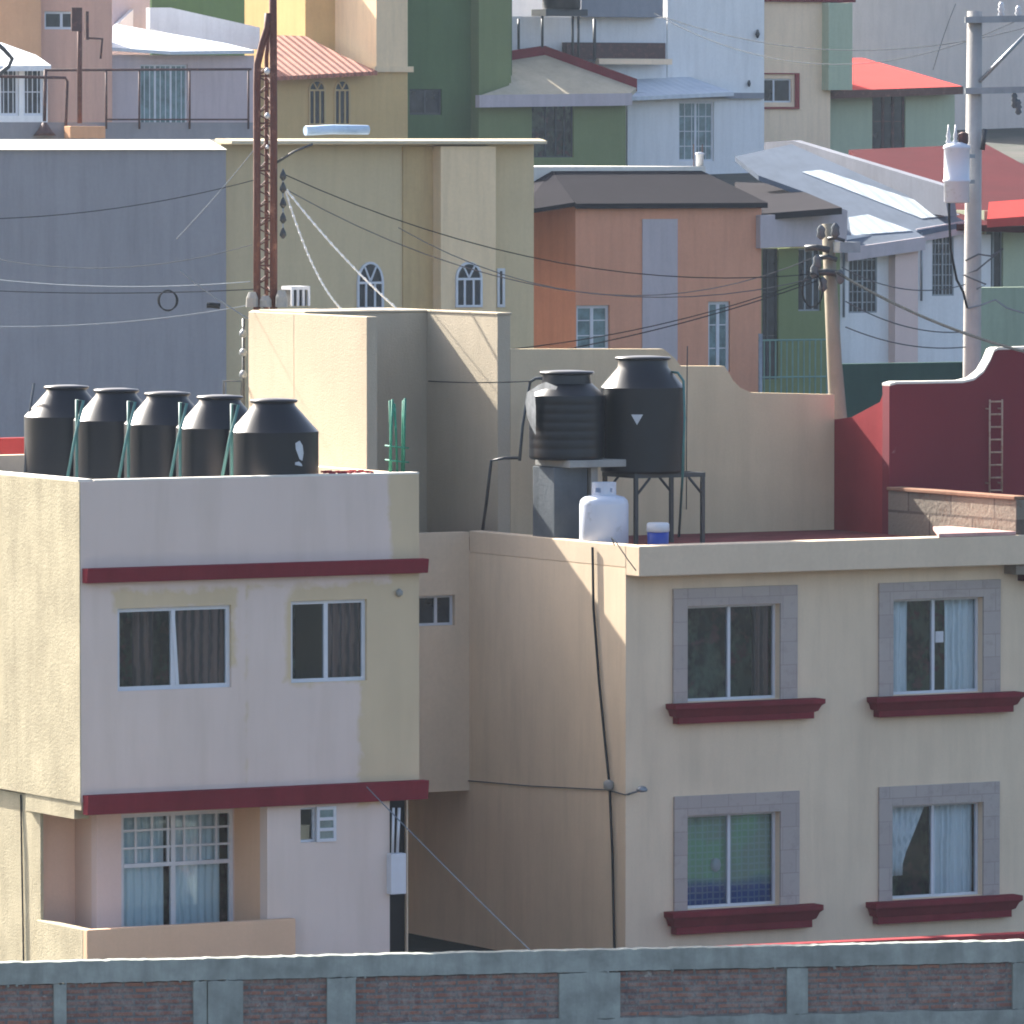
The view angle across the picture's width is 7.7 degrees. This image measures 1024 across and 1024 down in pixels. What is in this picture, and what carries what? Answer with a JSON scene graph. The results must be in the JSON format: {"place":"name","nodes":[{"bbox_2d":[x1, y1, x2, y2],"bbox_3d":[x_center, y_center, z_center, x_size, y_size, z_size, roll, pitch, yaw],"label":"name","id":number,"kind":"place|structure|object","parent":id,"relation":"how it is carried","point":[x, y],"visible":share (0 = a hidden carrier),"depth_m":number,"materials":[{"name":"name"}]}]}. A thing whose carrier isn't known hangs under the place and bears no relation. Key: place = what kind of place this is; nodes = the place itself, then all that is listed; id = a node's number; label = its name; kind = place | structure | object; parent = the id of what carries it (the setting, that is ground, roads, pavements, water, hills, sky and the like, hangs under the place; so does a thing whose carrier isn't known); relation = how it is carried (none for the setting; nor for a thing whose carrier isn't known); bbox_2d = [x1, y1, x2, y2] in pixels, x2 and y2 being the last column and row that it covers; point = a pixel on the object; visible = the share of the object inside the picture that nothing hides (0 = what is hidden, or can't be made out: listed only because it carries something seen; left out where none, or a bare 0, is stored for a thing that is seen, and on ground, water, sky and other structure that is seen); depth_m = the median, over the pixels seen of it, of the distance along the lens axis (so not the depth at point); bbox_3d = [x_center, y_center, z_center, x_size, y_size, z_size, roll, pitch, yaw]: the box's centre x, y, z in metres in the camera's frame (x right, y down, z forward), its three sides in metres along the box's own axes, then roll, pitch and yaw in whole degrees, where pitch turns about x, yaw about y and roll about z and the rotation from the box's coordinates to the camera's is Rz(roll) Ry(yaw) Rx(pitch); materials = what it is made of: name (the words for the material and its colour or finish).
{"place":"outdoors","nodes":[
{"label":"outdoors","id":0,"kind":"place"},
{"bbox_2d":[0,454,428,980],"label":"painted house","id":1,"kind":"structure","parent":0,"point":[209,710],"depth_m":94.48,"materials":[{"name":"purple paint"}]},
{"bbox_2d":[20,795,23,960],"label":"side cable","id":2,"kind":"object","parent":1,"relation":"attached to","point":[22,875],"visible":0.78,"depth_m":94.80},
{"bbox_2d":[24,385,91,476],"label":"water tank","id":3,"kind":"object","parent":1,"relation":"on","point":[49,417],"visible":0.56,"depth_m":99.89,"materials":[{"name":"plastic"}]},
{"bbox_2d":[66,400,84,477],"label":"vent pipe","id":4,"kind":"object","parent":1,"relation":"on","point":[75,437],"visible":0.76,"depth_m":98.51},
{"bbox_2d":[73,388,142,478],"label":"water tank","id":5,"kind":"object","parent":1,"relation":"on","point":[103,420],"visible":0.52,"depth_m":98.57,"materials":[{"name":"plastic"}]},
{"bbox_2d":[117,401,136,477],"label":"vent pipe","id":6,"kind":"object","parent":1,"relation":"on","point":[127,436],"visible":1,"depth_m":97.19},
{"bbox_2d":[124,391,194,478],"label":"water tank","id":7,"kind":"object","parent":1,"relation":"on","point":[155,423],"visible":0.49,"depth_m":97.27,"materials":[{"name":"plastic"}]},
{"bbox_2d":[117,605,229,690],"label":"window","id":8,"kind":"structure","parent":1,"relation":"in","point":[199,648],"depth_m":93.99,"materials":[{"name":"white paint"}]},
{"bbox_2d":[121,809,232,926],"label":"sliding door","id":9,"kind":"structure","parent":1,"relation":"in","point":[192,837],"depth_m":94.96,"materials":[{"name":"white paint"}]},
{"bbox_2d":[169,402,187,476],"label":"vent pipe","id":10,"kind":"object","parent":1,"relation":"on","point":[179,435],"visible":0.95,"depth_m":95.88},
{"bbox_2d":[176,394,247,476],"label":"water tank","id":11,"kind":"object","parent":1,"relation":"on","point":[205,429],"visible":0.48,"depth_m":95.96,"materials":[{"name":"plastic"}]},
{"bbox_2d":[221,404,239,475],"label":"vent pipe","id":12,"kind":"object","parent":1,"relation":"on","point":[230,437],"visible":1,"depth_m":94.57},
{"bbox_2d":[229,398,318,475],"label":"water tank","id":13,"kind":"object","parent":1,"relation":"on","point":[275,436],"visible":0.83,"depth_m":94.67,"materials":[{"name":"black plastic"}]},
{"bbox_2d":[301,806,335,841],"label":"window","id":14,"kind":"structure","parent":1,"relation":"in","point":[323,819],"depth_m":94.82,"materials":[{"name":"white paint"}]},
{"bbox_2d":[291,599,364,682],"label":"window","id":15,"kind":"structure","parent":1,"relation":"in","point":[343,621],"depth_m":95.00,"materials":[{"name":"white paint"}]},
{"bbox_2d":[385,398,408,471],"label":"rebar bundle","id":16,"kind":"object","parent":1,"relation":"on","point":[392,408],"visible":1,"depth_m":95.84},
{"bbox_2d":[367,787,529,949],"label":"overhead wire","id":17,"kind":"object","parent":1,"relation":"attached to","point":[448,869],"visible":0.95,"depth_m":92.93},
{"bbox_2d":[0,939,1023,1023],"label":"brick wall","id":18,"kind":"structure","parent":0,"point":[947,982],"depth_m":88.32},
{"bbox_2d":[408,128,1023,952],"bbox_3d":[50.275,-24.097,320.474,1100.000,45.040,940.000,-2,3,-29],"label":"ground","id":19,"kind":"structure","parent":0,"point":[1008,142],"depth_m":231.30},
{"bbox_2d":[0,437,23,454],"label":"red wall","id":20,"kind":"structure","parent":19,"relation":"on","point":[12,445],"depth_m":103.50,"materials":[{"name":"paint"}]},
{"bbox_2d":[0,0,40,57],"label":"apricot house","id":21,"kind":"structure","parent":19,"relation":"on","point":[20,24],"depth_m":217.68,"materials":[{"name":"paint"}]},
{"bbox_2d":[0,43,50,121],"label":"grilled porch","id":22,"kind":"object","parent":19,"relation":"on","point":[21,99],"visible":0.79,"depth_m":210.47,"materials":[{"name":"white paint"}]},
{"bbox_2d":[0,71,17,115],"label":"window","id":23,"kind":"structure","parent":22,"relation":"in","point":[8,86],"depth_m":210.36,"materials":[{"name":"white paint"}]},
{"bbox_2d":[24,71,42,115],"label":"window","id":24,"kind":"structure","parent":22,"relation":"in","point":[33,88],"depth_m":210.70,"materials":[{"name":"white paint"}]},
{"bbox_2d":[41,0,111,121],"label":"pink house","id":25,"kind":"structure","parent":19,"relation":"on","point":[58,43],"depth_m":219.14,"materials":[{"name":"paint"}]},
{"bbox_2d":[45,11,70,28],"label":"window","id":26,"kind":"structure","parent":25,"relation":"in","point":[53,19],"depth_m":218.90,"materials":[{"name":"glass"}]},
{"bbox_2d":[0,139,226,437],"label":"blue grey house","id":27,"kind":"structure","parent":19,"relation":"on","point":[56,177],"depth_m":161.71,"materials":[{"name":"paint"}]},
{"bbox_2d":[0,122,252,138],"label":"terrace wall","id":28,"kind":"structure","parent":19,"relation":"on","point":[151,130],"depth_m":204.66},
{"bbox_2d":[64,126,104,137],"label":"planter","id":29,"kind":"object","parent":28,"relation":"on","point":[84,131],"visible":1,"depth_m":203.01,"materials":[{"name":"paint"}]},
{"bbox_2d":[71,8,102,122],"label":"rusty post","id":30,"kind":"object","parent":29,"relation":"on","point":[76,19],"visible":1,"depth_m":203.20,"materials":[{"name":"metal"}]},
{"bbox_2d":[0,68,251,135],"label":"terrace railing","id":31,"kind":"object","parent":28,"relation":"on","point":[44,129],"visible":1,"depth_m":203.92,"materials":[{"name":"metal"}]},
{"bbox_2d":[112,0,149,54],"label":"lilac house","id":32,"kind":"structure","parent":19,"relation":"on","point":[130,13],"depth_m":230.99,"materials":[{"name":"paint"}]},
{"bbox_2d":[112,8,259,121],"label":"house","id":33,"kind":"structure","parent":19,"relation":"on","point":[175,35],"depth_m":221.67,"materials":[{"name":"grey paint"}]},
{"bbox_2d":[140,64,186,121],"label":"grilled door","id":34,"kind":"structure","parent":33,"relation":"in","point":[163,94],"depth_m":221.11,"materials":[{"name":"white paint"}]},
{"bbox_2d":[150,0,244,54],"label":"green house","id":35,"kind":"structure","parent":19,"relation":"on","point":[232,10],"depth_m":241.72,"materials":[{"name":"paint"}]},
{"bbox_2d":[245,0,413,138],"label":"tiled house","id":36,"kind":"structure","parent":19,"relation":"on","point":[342,62],"depth_m":225.40,"materials":[{"name":"yellow paint"}]},
{"bbox_2d":[308,80,325,124],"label":"arched window","id":37,"kind":"structure","parent":36,"relation":"in","point":[316,89],"depth_m":224.37,"materials":[{"name":"paint"}]},
{"bbox_2d":[334,80,350,124],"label":"arched window","id":38,"kind":"structure","parent":36,"relation":"in","point":[342,91],"depth_m":224.75,"materials":[{"name":"paint"}]},
{"bbox_2d":[210,139,546,409],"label":"yellow house","id":39,"kind":"structure","parent":19,"relation":"on","point":[479,191],"depth_m":165.24,"materials":[{"name":"paint"}]},
{"bbox_2d":[303,125,369,135],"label":"rolled tarp","id":40,"kind":"object","parent":39,"relation":"on","point":[336,129],"visible":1,"depth_m":171.90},
{"bbox_2d":[356,262,383,307],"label":"arched window","id":41,"kind":"structure","parent":39,"relation":"in","point":[367,297],"depth_m":165.04,"materials":[{"name":"white paint"}]},
{"bbox_2d":[455,262,482,306],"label":"arched window","id":42,"kind":"structure","parent":39,"relation":"in","point":[468,282],"depth_m":165.76,"materials":[{"name":"white paint"}]},
{"bbox_2d":[497,268,504,306],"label":"window","id":43,"kind":"structure","parent":39,"relation":"in","point":[500,281],"depth_m":166.61,"materials":[{"name":"white paint"}]},
{"bbox_2d":[408,0,636,165],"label":"dark green house","id":44,"kind":"structure","parent":19,"relation":"on","point":[473,75],"depth_m":227.75,"materials":[{"name":"paint"}]},
{"bbox_2d":[410,89,440,114],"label":"window","id":45,"kind":"structure","parent":44,"relation":"in","point":[422,101],"depth_m":227.24,"materials":[{"name":"glass"}]},
{"bbox_2d":[517,0,595,60],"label":"tank tower","id":46,"kind":"structure","parent":44,"relation":"on","point":[571,9],"depth_m":229.79,"materials":[{"name":"metal"}]},
{"bbox_2d":[512,0,555,16],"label":"white house","id":47,"kind":"structure","parent":19,"relation":"on","point":[523,8],"depth_m":266.89,"materials":[{"name":"paint"}]},
{"bbox_2d":[512,0,671,78],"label":"roof terrace","id":48,"kind":"structure","parent":19,"relation":"on","point":[631,38],"depth_m":232.05,"materials":[{"name":"paint"}]},
{"bbox_2d":[249,308,1023,950],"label":"apartment building","id":49,"kind":"structure","parent":19,"relation":"on","point":[813,724],"depth_m":102.44,"materials":[{"name":"beige paint"}]},
{"bbox_2d":[239,319,246,405],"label":"service post","id":50,"kind":"object","parent":49,"relation":"attached to","point":[243,353],"visible":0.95,"depth_m":106.95,"materials":[{"name":"metal"}]},
{"bbox_2d":[246,0,287,309],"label":"lattice mast","id":51,"kind":"object","parent":49,"relation":"on","point":[274,299],"visible":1,"depth_m":107.23,"materials":[{"name":"metal"}]},
{"bbox_2d":[277,143,312,238],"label":"insulator string","id":52,"kind":"object","parent":51,"relation":"attached to","point":[283,177],"visible":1,"depth_m":107.20,"materials":[{"name":"ceramic"}]},
{"bbox_2d":[281,286,309,305],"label":"equipment cage","id":53,"kind":"object","parent":49,"relation":"on","point":[298,295],"visible":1,"depth_m":107.35,"materials":[{"name":"white paint"}]},
{"bbox_2d":[286,189,396,307],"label":"guy rope","id":54,"kind":"object","parent":49,"relation":"attached to","point":[343,256],"visible":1,"depth_m":107.08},
{"bbox_2d":[419,595,451,625],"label":"window","id":55,"kind":"structure","parent":49,"relation":"in","point":[433,610],"depth_m":103.66,"materials":[{"name":"white paint"}]},
{"bbox_2d":[481,456,517,529],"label":"water pipe","id":56,"kind":"object","parent":49,"relation":"on","point":[488,487],"visible":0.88,"depth_m":102.99,"materials":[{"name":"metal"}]},
{"bbox_2d":[533,458,625,538],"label":"tank platform","id":57,"kind":"structure","parent":49,"relation":"on","point":[562,489],"depth_m":101.94,"materials":[{"name":"concrete"}]},
{"bbox_2d":[529,370,604,459],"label":"water tank","id":58,"kind":"object","parent":57,"relation":"on","point":[570,417],"visible":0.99,"depth_m":101.76,"materials":[{"name":"plastic"}]},
{"bbox_2d":[525,382,556,434],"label":"torn sheet","id":59,"kind":"object","parent":58,"relation":"attached to","point":[530,404],"visible":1,"depth_m":101.79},
{"bbox_2d":[591,547,615,947],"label":"drop cable","id":60,"kind":"object","parent":49,"relation":"attached to","point":[605,745],"visible":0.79,"depth_m":100.53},
{"bbox_2d":[579,482,628,543],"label":"gas cylinder","id":61,"kind":"object","parent":49,"relation":"on","point":[603,512],"visible":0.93,"depth_m":100.98,"materials":[{"name":"white paint"}]},
{"bbox_2d":[602,471,704,544],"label":"tank stand","id":62,"kind":"object","parent":49,"relation":"on","point":[671,477],"visible":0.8,"depth_m":102.54,"materials":[{"name":"metal"}]},
{"bbox_2d":[601,355,684,473],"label":"water tank","id":63,"kind":"object","parent":62,"relation":"on","point":[643,394],"visible":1,"depth_m":102.09,"materials":[{"name":"black plastic"}]},
{"bbox_2d":[647,522,669,544],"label":"bucket","id":64,"kind":"object","parent":49,"relation":"on","point":[657,532],"visible":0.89,"depth_m":100.72,"materials":[{"name":"blue plastic"}]},
{"bbox_2d":[671,371,685,536],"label":"water pipe","id":65,"kind":"object","parent":49,"relation":"on","point":[683,451],"visible":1,"depth_m":102.24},
{"bbox_2d":[664,791,823,934],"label":"window","id":66,"kind":"structure","parent":49,"relation":"in","point":[724,844],"depth_m":101.13,"materials":[{"name":"white paint"}]},
{"bbox_2d":[666,585,825,723],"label":"window","id":67,"kind":"structure","parent":49,"relation":"in","point":[788,706],"depth_m":100.98,"materials":[{"name":"white paint"}]},
{"bbox_2d":[866,781,1022,924],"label":"window","id":68,"kind":"structure","parent":49,"relation":"in","point":[900,808],"depth_m":102.67,"materials":[{"name":"white paint"}]},
{"bbox_2d":[867,579,1023,717],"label":"window","id":69,"kind":"structure","parent":49,"relation":"in","point":[959,636],"depth_m":102.52,"materials":[{"name":"white paint"}]},
{"bbox_2d":[534,166,767,391],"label":"orange house","id":70,"kind":"structure","parent":19,"relation":"on","point":[691,221],"depth_m":173.29,"materials":[{"name":"paint"}]},
{"bbox_2d":[576,305,607,348],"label":"window","id":71,"kind":"structure","parent":70,"relation":"in","point":[591,320],"depth_m":172.41,"materials":[{"name":"glass"}]},
{"bbox_2d":[708,301,728,370],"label":"window","id":72,"kind":"structure","parent":70,"relation":"in","point":[718,324],"depth_m":174.01,"materials":[{"name":"white paint"}]},
{"bbox_2d":[626,0,763,173],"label":"tall white house","id":73,"kind":"structure","parent":19,"relation":"on","point":[707,97],"depth_m":232.85,"materials":[{"name":"paint"}]},
{"bbox_2d":[679,101,712,160],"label":"window","id":74,"kind":"structure","parent":73,"relation":"in","point":[695,117],"depth_m":232.11,"materials":[{"name":"white paint"}]},
{"bbox_2d":[735,182,846,393],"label":"green house","id":75,"kind":"structure","parent":19,"relation":"on","point":[788,223],"depth_m":175.15,"materials":[{"name":"paint"}]},
{"bbox_2d":[761,248,776,378],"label":"door","id":76,"kind":"structure","parent":75,"relation":"in","point":[769,255],"depth_m":175.04,"materials":[{"name":"metal"}]},
{"bbox_2d":[798,248,819,310],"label":"window","id":77,"kind":"structure","parent":75,"relation":"in","point":[811,291],"depth_m":175.47,"materials":[{"name":"glass"}]},
{"bbox_2d":[758,334,827,393],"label":"iron fence","id":78,"kind":"object","parent":19,"relation":"on","point":[761,344],"visible":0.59,"depth_m":172.86,"materials":[{"name":"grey metal"}]},
{"bbox_2d":[764,0,855,148],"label":"cream house","id":79,"kind":"structure","parent":19,"relation":"on","point":[796,100],"depth_m":236.27,"materials":[{"name":"beige paint"}]},
{"bbox_2d":[764,73,799,108],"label":"window","id":80,"kind":"structure","parent":79,"relation":"in","point":[775,90],"depth_m":236.00,"materials":[{"name":"white paint"}]},
{"bbox_2d":[805,223,859,418],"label":"utility pole","id":81,"kind":"object","parent":19,"relation":"on","point":[828,235],"visible":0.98,"depth_m":113.89,"materials":[{"name":"beige concrete"}]},
{"bbox_2d":[286,175,811,278],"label":"overhead wire","id":82,"kind":"object","parent":81,"relation":"attached to","point":[540,258],"visible":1,"depth_m":110.31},
{"bbox_2d":[288,190,817,297],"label":"overhead wire","id":83,"kind":"object","parent":81,"relation":"attached to","point":[535,284],"visible":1,"depth_m":110.22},
{"bbox_2d":[398,227,813,295],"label":"overhead wire","id":84,"kind":"object","parent":81,"relation":"attached to","point":[599,293],"visible":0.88,"depth_m":114.57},
{"bbox_2d":[512,277,816,348],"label":"overhead wire","id":85,"kind":"object","parent":81,"relation":"attached to","point":[662,323],"visible":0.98,"depth_m":109.64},
{"bbox_2d":[567,280,817,348],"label":"overhead wire","id":86,"kind":"object","parent":81,"relation":"attached to","point":[693,319],"visible":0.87,"depth_m":110.41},
{"bbox_2d":[835,271,1023,352],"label":"overhead wire","id":87,"kind":"object","parent":81,"relation":"attached to","point":[927,318],"visible":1,"depth_m":109.30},
{"bbox_2d":[735,144,990,363],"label":"white house","id":88,"kind":"structure","parent":19,"relation":"on","point":[902,238],"depth_m":177.35,"materials":[{"name":"paint"}]},
{"bbox_2d":[764,140,956,215],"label":"gable parapet","id":89,"kind":"structure","parent":88,"relation":"on","point":[926,193],"depth_m":179.32,"materials":[{"name":"grey paint"}]},
{"bbox_2d":[849,257,876,312],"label":"window","id":90,"kind":"structure","parent":88,"relation":"in","point":[859,297],"depth_m":176.50,"materials":[{"name":"grey metal"}]},
{"bbox_2d":[932,236,952,295],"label":"window","id":91,"kind":"structure","parent":88,"relation":"in","point":[942,267],"depth_m":177.53,"materials":[{"name":"grey metal"}]},
{"bbox_2d":[830,58,962,154],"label":"red roof house","id":92,"kind":"structure","parent":19,"relation":"on","point":[879,105],"depth_m":239.22,"materials":[{"name":"green paint"}]},
{"bbox_2d":[872,96,903,148],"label":"window","id":93,"kind":"structure","parent":92,"relation":"in","point":[887,112],"depth_m":239.13,"materials":[{"name":"glass"}]},
{"bbox_2d":[842,362,962,417],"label":"green wall","id":94,"kind":"structure","parent":19,"relation":"on","point":[863,386],"depth_m":139.77,"materials":[{"name":"paint"}]},
{"bbox_2d":[834,346,1023,580],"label":"neighbour house","id":95,"kind":"structure","parent":19,"relation":"on","point":[911,458],"depth_m":105.85,"materials":[{"name":"red paint"}]},
{"bbox_2d":[985,399,1002,492],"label":"ladder","id":96,"kind":"object","parent":95,"relation":"attached to","point":[990,440],"depth_m":106.16,"materials":[{"name":"metal"}]},
{"bbox_2d":[849,144,1023,286],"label":"maroon roof house","id":97,"kind":"structure","parent":19,"relation":"on","point":[1002,200],"depth_m":183.22,"materials":[{"name":"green paint"}]},
{"bbox_2d":[986,232,1001,286],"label":"window","id":98,"kind":"structure","parent":97,"relation":"in","point":[996,237],"depth_m":178.66,"materials":[{"name":"glass"}]},
{"bbox_2d":[850,0,1023,129],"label":"beige block","id":99,"kind":"structure","parent":19,"relation":"on","point":[885,24],"depth_m":255.66,"materials":[{"name":"paint"}]},
{"bbox_2d":[943,2,1023,377],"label":"power pole","id":100,"kind":"object","parent":19,"relation":"on","point":[962,180],"visible":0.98,"depth_m":118.87,"materials":[{"name":"concrete"}]},
{"bbox_2d":[654,13,1013,64],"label":"overhead wire","id":101,"kind":"object","parent":100,"relation":"attached to","point":[829,64],"visible":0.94,"depth_m":127.31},
{"bbox_2d":[664,17,1023,50],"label":"overhead wire","id":102,"kind":"object","parent":100,"relation":"attached to","point":[836,49],"visible":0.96,"depth_m":124.60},
{"bbox_2d":[981,287,1023,359],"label":"yard wall","id":103,"kind":"structure","parent":19,"relation":"on","point":[1000,323],"depth_m":149.97,"materials":[{"name":"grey paint"}]},
{"bbox_2d":[723,932,1023,945],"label":"garden wall","id":104,"kind":"structure","parent":0,"point":[999,936],"depth_m":94.73,"materials":[{"name":"red paint"}]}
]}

